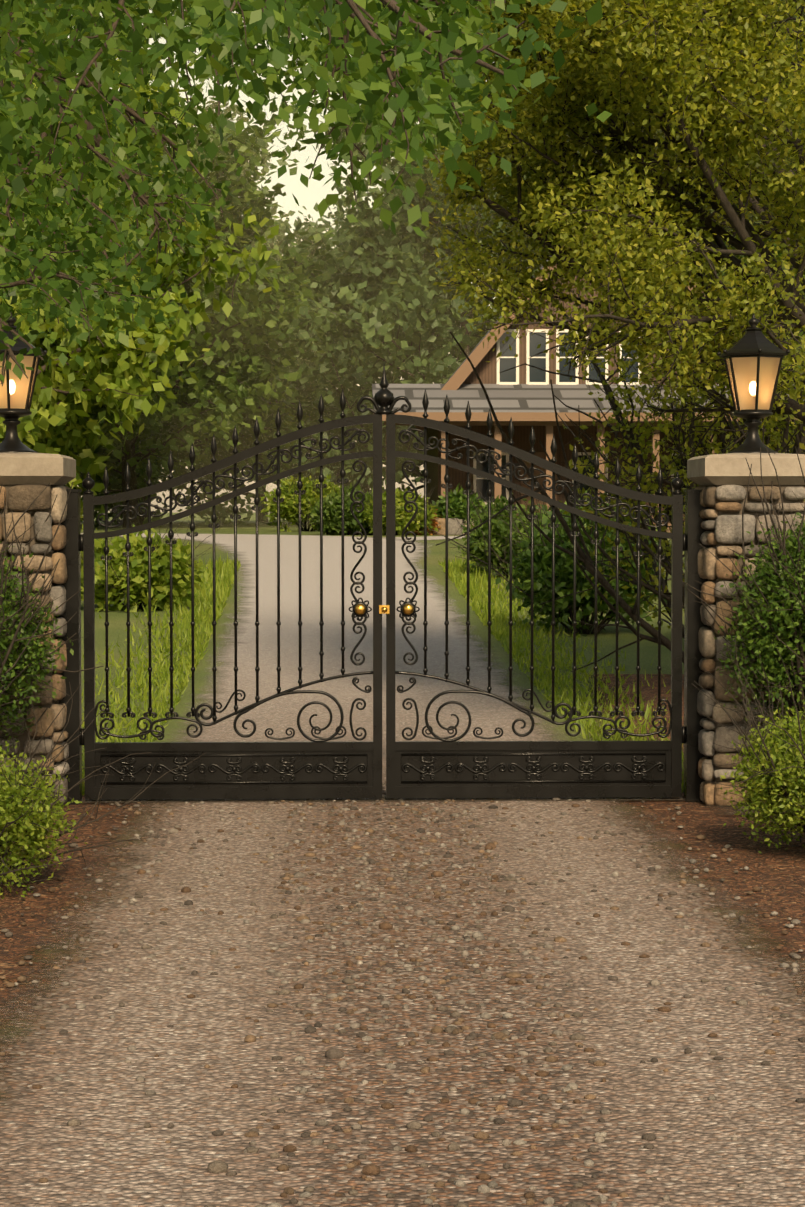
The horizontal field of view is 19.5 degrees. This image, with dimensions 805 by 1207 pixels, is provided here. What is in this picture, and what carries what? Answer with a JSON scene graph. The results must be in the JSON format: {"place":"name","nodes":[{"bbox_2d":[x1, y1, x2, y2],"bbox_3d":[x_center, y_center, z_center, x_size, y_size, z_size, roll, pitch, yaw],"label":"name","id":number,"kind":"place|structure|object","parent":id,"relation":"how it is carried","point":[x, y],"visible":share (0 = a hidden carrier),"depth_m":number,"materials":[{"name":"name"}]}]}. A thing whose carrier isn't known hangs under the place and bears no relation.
{"place":"outdoors","nodes":[
{"label":"outdoors","id":0,"kind":"place"},
{"bbox_2d":[65,0,494,512],"label":"sky","id":1,"kind":"structure","parent":0,"point":[298,193],"materials":[{"name":"white"}]},
{"bbox_2d":[81,10,581,525],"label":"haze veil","id":2,"kind":"object","parent":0,"point":[269,272],"depth_m":99.33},
{"bbox_2d":[0,513,757,1043],"bbox_3d":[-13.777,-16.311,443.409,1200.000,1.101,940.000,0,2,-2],"label":"ground","id":3,"kind":"structure","parent":0,"point":[456,599],"depth_m":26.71,"materials":[{"name":"green plant"}]},
{"bbox_2d":[0,256,49,426],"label":"tree","id":4,"kind":"object","parent":3,"relation":"on","point":[23,310],"visible":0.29,"depth_m":35.20,"materials":[{"name":"green plant"}]},
{"bbox_2d":[0,78,75,437],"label":"tree","id":5,"kind":"object","parent":3,"relation":"on","point":[24,327],"visible":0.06,"depth_m":54.57,"materials":[{"name":"green plant"}]},
{"bbox_2d":[12,178,112,490],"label":"tree","id":6,"kind":"object","parent":3,"relation":"on","point":[93,476],"depth_m":88.28,"materials":[{"name":"green plant"}]},
{"bbox_2d":[0,781,151,1061],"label":"mulch bed","id":7,"kind":"object","parent":3,"relation":"on","point":[15,948],"depth_m":10.45,"materials":[{"name":"brown soil"}]},
{"bbox_2d":[0,482,103,771],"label":"pillar shrub","id":8,"kind":"object","parent":7,"relation":"on","point":[18,640],"visible":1,"depth_m":12.98,"materials":[{"name":"green plant"}]},
{"bbox_2d":[0,682,204,898],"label":"boxwood","id":9,"kind":"object","parent":7,"relation":"on","point":[26,821],"visible":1,"depth_m":10.61,"materials":[{"name":"green plant"}]},
{"bbox_2d":[0,0,611,385],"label":"oak tree","id":10,"kind":"object","parent":7,"relation":"on","point":[423,63],"visible":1,"depth_m":8.05,"materials":[{"name":"green plant"}]},
{"bbox_2d":[73,363,187,518],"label":"tree","id":11,"kind":"object","parent":3,"relation":"on","point":[177,473],"depth_m":125.64,"materials":[{"name":"green plant"}]},
{"bbox_2d":[0,23,293,529],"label":"tree","id":12,"kind":"object","parent":3,"relation":"on","point":[103,369],"visible":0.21,"depth_m":77.05,"materials":[{"name":"green plant"}]},
{"bbox_2d":[81,509,224,611],"bbox_3d":[-3.794,-0.467,32.248,2.664,1.689,2.719,-1,2,-13],"label":"bush","id":13,"kind":"object","parent":3,"relation":"on","point":[138,570],"visible":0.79,"depth_m":31.82,"materials":[{"name":"green plant"}]},
{"bbox_2d":[40,75,318,524],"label":"tree","id":14,"kind":"object","parent":3,"relation":"on","point":[224,514],"depth_m":108.58,"materials":[{"name":"green plant"}]},
{"bbox_2d":[34,82,354,527],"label":"tree","id":15,"kind":"object","parent":3,"relation":"on","point":[210,402],"depth_m":89.63,"materials":[{"name":"green plant"}]},
{"bbox_2d":[152,168,356,521],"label":"tree","id":16,"kind":"object","parent":3,"relation":"on","point":[317,228],"depth_m":132.11,"materials":[{"name":"green plant"}]},
{"bbox_2d":[238,458,367,531],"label":"island bush","id":17,"kind":"object","parent":3,"relation":"on","point":[288,507],"visible":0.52,"depth_m":75.08,"materials":[{"name":"green plant"}]},
{"bbox_2d":[292,478,372,534],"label":"bush","id":18,"kind":"object","parent":3,"relation":"on","point":[332,515],"visible":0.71,"depth_m":65.23,"materials":[{"name":"green plant"}]},
{"bbox_2d":[250,200,467,495],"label":"tree","id":19,"kind":"object","parent":3,"relation":"on","point":[337,470],"depth_m":112.43,"materials":[{"name":"green plant"}]},
{"bbox_2d":[326,518,473,534],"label":"bed wall","id":20,"kind":"structure","parent":3,"relation":"on","point":[454,526],"depth_m":65.74,"materials":[{"name":"stone"}]},
{"bbox_2d":[354,479,449,535],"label":"shrub","id":21,"kind":"object","parent":3,"relation":"on","point":[402,516],"depth_m":64.95,"materials":[{"name":"green plant"}]},
{"bbox_2d":[0,533,804,1206],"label":"drive","id":22,"kind":"structure","parent":3,"relation":"on","point":[696,1155],"depth_m":8.21,"materials":[{"name":"beige gravel"}]},
{"bbox_2d":[58,364,707,804],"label":"gate","id":23,"kind":"structure","parent":22,"relation":"on","point":[320,768],"depth_m":13.93,"materials":[{"name":"black metal"}]},
{"bbox_2d":[0,781,804,1206],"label":"loose pebbles","id":24,"kind":"object","parent":22,"relation":"on","point":[216,1167],"visible":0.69,"depth_m":8.92,"materials":[{"name":"gravel"}]},
{"bbox_2d":[382,536,464,540],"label":"drive spur","id":25,"kind":"structure","parent":22,"relation":"on","point":[431,538],"depth_m":60.78,"materials":[{"name":"beige gravel"}]},
{"bbox_2d":[406,509,441,534],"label":"bed flowers","id":26,"kind":"object","parent":3,"relation":"on","point":[433,523],"visible":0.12,"depth_m":65.46,"materials":[{"name":"green plant"}]},
{"bbox_2d":[428,483,485,523],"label":"bush","id":27,"kind":"object","parent":3,"relation":"on","point":[457,502],"visible":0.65,"depth_m":65.92,"materials":[{"name":"green plant"}]},
{"bbox_2d":[409,475,564,577],"bbox_3d":[1.966,-1.206,39.991,3.729,1.985,3.122,0,2,-2],"label":"bush","id":28,"kind":"object","parent":3,"relation":"on","point":[478,538],"visible":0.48,"depth_m":39.63,"materials":[{"name":"green plant"}]},
{"bbox_2d":[275,75,717,494],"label":"tree","id":29,"kind":"object","parent":3,"relation":"on","point":[366,351],"depth_m":90.17,"materials":[{"name":"green plant"}]},
{"bbox_2d":[386,75,621,477],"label":"tree","id":30,"kind":"object","parent":3,"relation":"on","point":[437,333],"depth_m":110.69,"materials":[{"name":"green plant"}]},
{"bbox_2d":[451,489,684,635],"bbox_3d":[2.244,-0.506,28.252,2.538,1.977,2.507,-2,3,-38],"label":"bush","id":31,"kind":"object","parent":3,"relation":"on","point":[542,590],"visible":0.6,"depth_m":27.79,"materials":[{"name":"green plant"}]},
{"bbox_2d":[491,477,684,604],"bbox_3d":[2.967,-0.649,33.335,3.722,2.493,2.621,2,3,37],"label":"bush","id":32,"kind":"object","parent":3,"relation":"on","point":[561,511],"depth_m":33.28,"materials":[{"name":"green plant"}]},
{"bbox_2d":[372,208,804,532],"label":"house","id":33,"kind":"structure","parent":3,"relation":"on","point":[521,397],"depth_m":70.80,"materials":[{"name":"brown wood"}]},
{"bbox_2d":[432,0,804,453],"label":"tree","id":34,"kind":"object","parent":3,"relation":"on","point":[754,224],"depth_m":91.72,"materials":[{"name":"green plant"}]},
{"bbox_2d":[436,192,804,671],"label":"tree","id":35,"kind":"object","parent":3,"relation":"on","point":[648,482],"visible":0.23,"depth_m":21.88,"materials":[{"name":"green plant"}]},
{"bbox_2d":[608,517,684,637],"bbox_3d":[3.881,-0.454,26.151,3.852,2.117,3.022,-2,3,-37],"label":"bush","id":36,"kind":"object","parent":3,"relation":"on","point":[651,594],"depth_m":25.73,"materials":[{"name":"green plant"}]},
{"bbox_2d":[566,674,804,990],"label":"mulch bed","id":37,"kind":"object","parent":3,"relation":"on","point":[777,875],"visible":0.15,"depth_m":11.85,"materials":[{"name":"brown soil"}]},
{"bbox_2d":[411,0,804,463],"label":"locust tree","id":38,"kind":"object","parent":37,"relation":"on","point":[628,60],"visible":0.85,"depth_m":16.56,"materials":[{"name":"green plant"}]},
{"bbox_2d":[681,446,804,723],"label":"pillar shrub","id":39,"kind":"object","parent":37,"relation":"on","point":[782,605],"visible":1,"depth_m":13.19,"materials":[{"name":"green plant"}]},
{"bbox_2d":[705,805,780,814],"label":"mulch","id":40,"kind":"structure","parent":37,"relation":"on","point":[733,811],"depth_m":13.49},
{"bbox_2d":[695,485,804,806],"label":"pillar stones","id":41,"kind":"object","parent":40,"relation":"on","point":[728,529],"visible":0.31,"depth_m":13.70,"materials":[{"name":"beige stone"}]},
{"bbox_2d":[706,485,803,805],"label":"stone pillar","id":42,"kind":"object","parent":40,"relation":"on","point":[717,580],"visible":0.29,"depth_m":13.74,"materials":[{"name":"brown"}]},
{"bbox_2d":[687,453,804,485],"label":"pillar cap","id":43,"kind":"object","parent":42,"relation":"on","point":[722,469],"visible":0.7,"depth_m":13.64,"materials":[{"name":"stone"}]},
{"bbox_2d":[717,313,789,452],"bbox_3d":[2.085,-1.302,13.954,0.401,0.842,0.455,0,2,-2],"label":"lantern","id":44,"kind":"object","parent":43,"relation":"on","point":[753,343],"visible":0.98,"depth_m":13.88,"materials":[{"name":"black metal"}]},
{"bbox_2d":[693,640,804,852],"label":"boxwood","id":45,"kind":"object","parent":37,"relation":"on","point":[775,757],"visible":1,"depth_m":11.74,"materials":[{"name":"green plant"}]},
{"bbox_2d":[695,0,804,374],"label":"tree","id":46,"kind":"object","parent":3,"relation":"on","point":[750,215],"visible":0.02,"depth_m":84.26,"materials":[{"name":"green plant"}]},
{"bbox_2d":[767,205,804,296],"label":"tree","id":47,"kind":"object","parent":3,"relation":"on","point":[779,254],"visible":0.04,"depth_m":44.14,"materials":[{"name":"green plant"}]},
{"bbox_2d":[774,121,804,370],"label":"tree","id":48,"kind":"object","parent":3,"relation":"on","point":[801,333],"depth_m":60.18,"materials":[{"name":"green plant"}]},
{"bbox_2d":[70,797,692,802],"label":"gate threshold","id":49,"kind":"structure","parent":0,"point":[374,799],"depth_m":14.01,"materials":[{"name":"grey concrete"}]},
{"bbox_2d":[1,7,804,528],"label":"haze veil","id":50,"kind":"object","parent":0,"point":[297,309],"depth_m":83.53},
{"label":"dirt","id":51,"kind":"object","parent":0,"visible":0},
{"bbox_2d":[0,485,58,805],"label":"pillar","id":52,"kind":"structure","parent":51,"relation":"on","point":[22,738],"depth_m":13.62,"materials":[{"name":"brown"}]},
{"bbox_2d":[0,452,75,485],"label":"pillar cap","id":53,"kind":"object","parent":52,"relation":"on","point":[24,468],"visible":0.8,"depth_m":13.51,"materials":[{"name":"stone"}]},
{"bbox_2d":[0,311,46,452],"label":"lantern","id":54,"kind":"object","parent":53,"relation":"on","point":[19,392],"visible":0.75,"depth_m":13.76,"materials":[{"name":"black metal"}]},
{"bbox_2d":[0,485,69,807],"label":"pillar stones","id":55,"kind":"object","parent":51,"relation":"on","point":[21,497],"visible":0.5,"depth_m":13.57,"materials":[{"name":"beige stone"}]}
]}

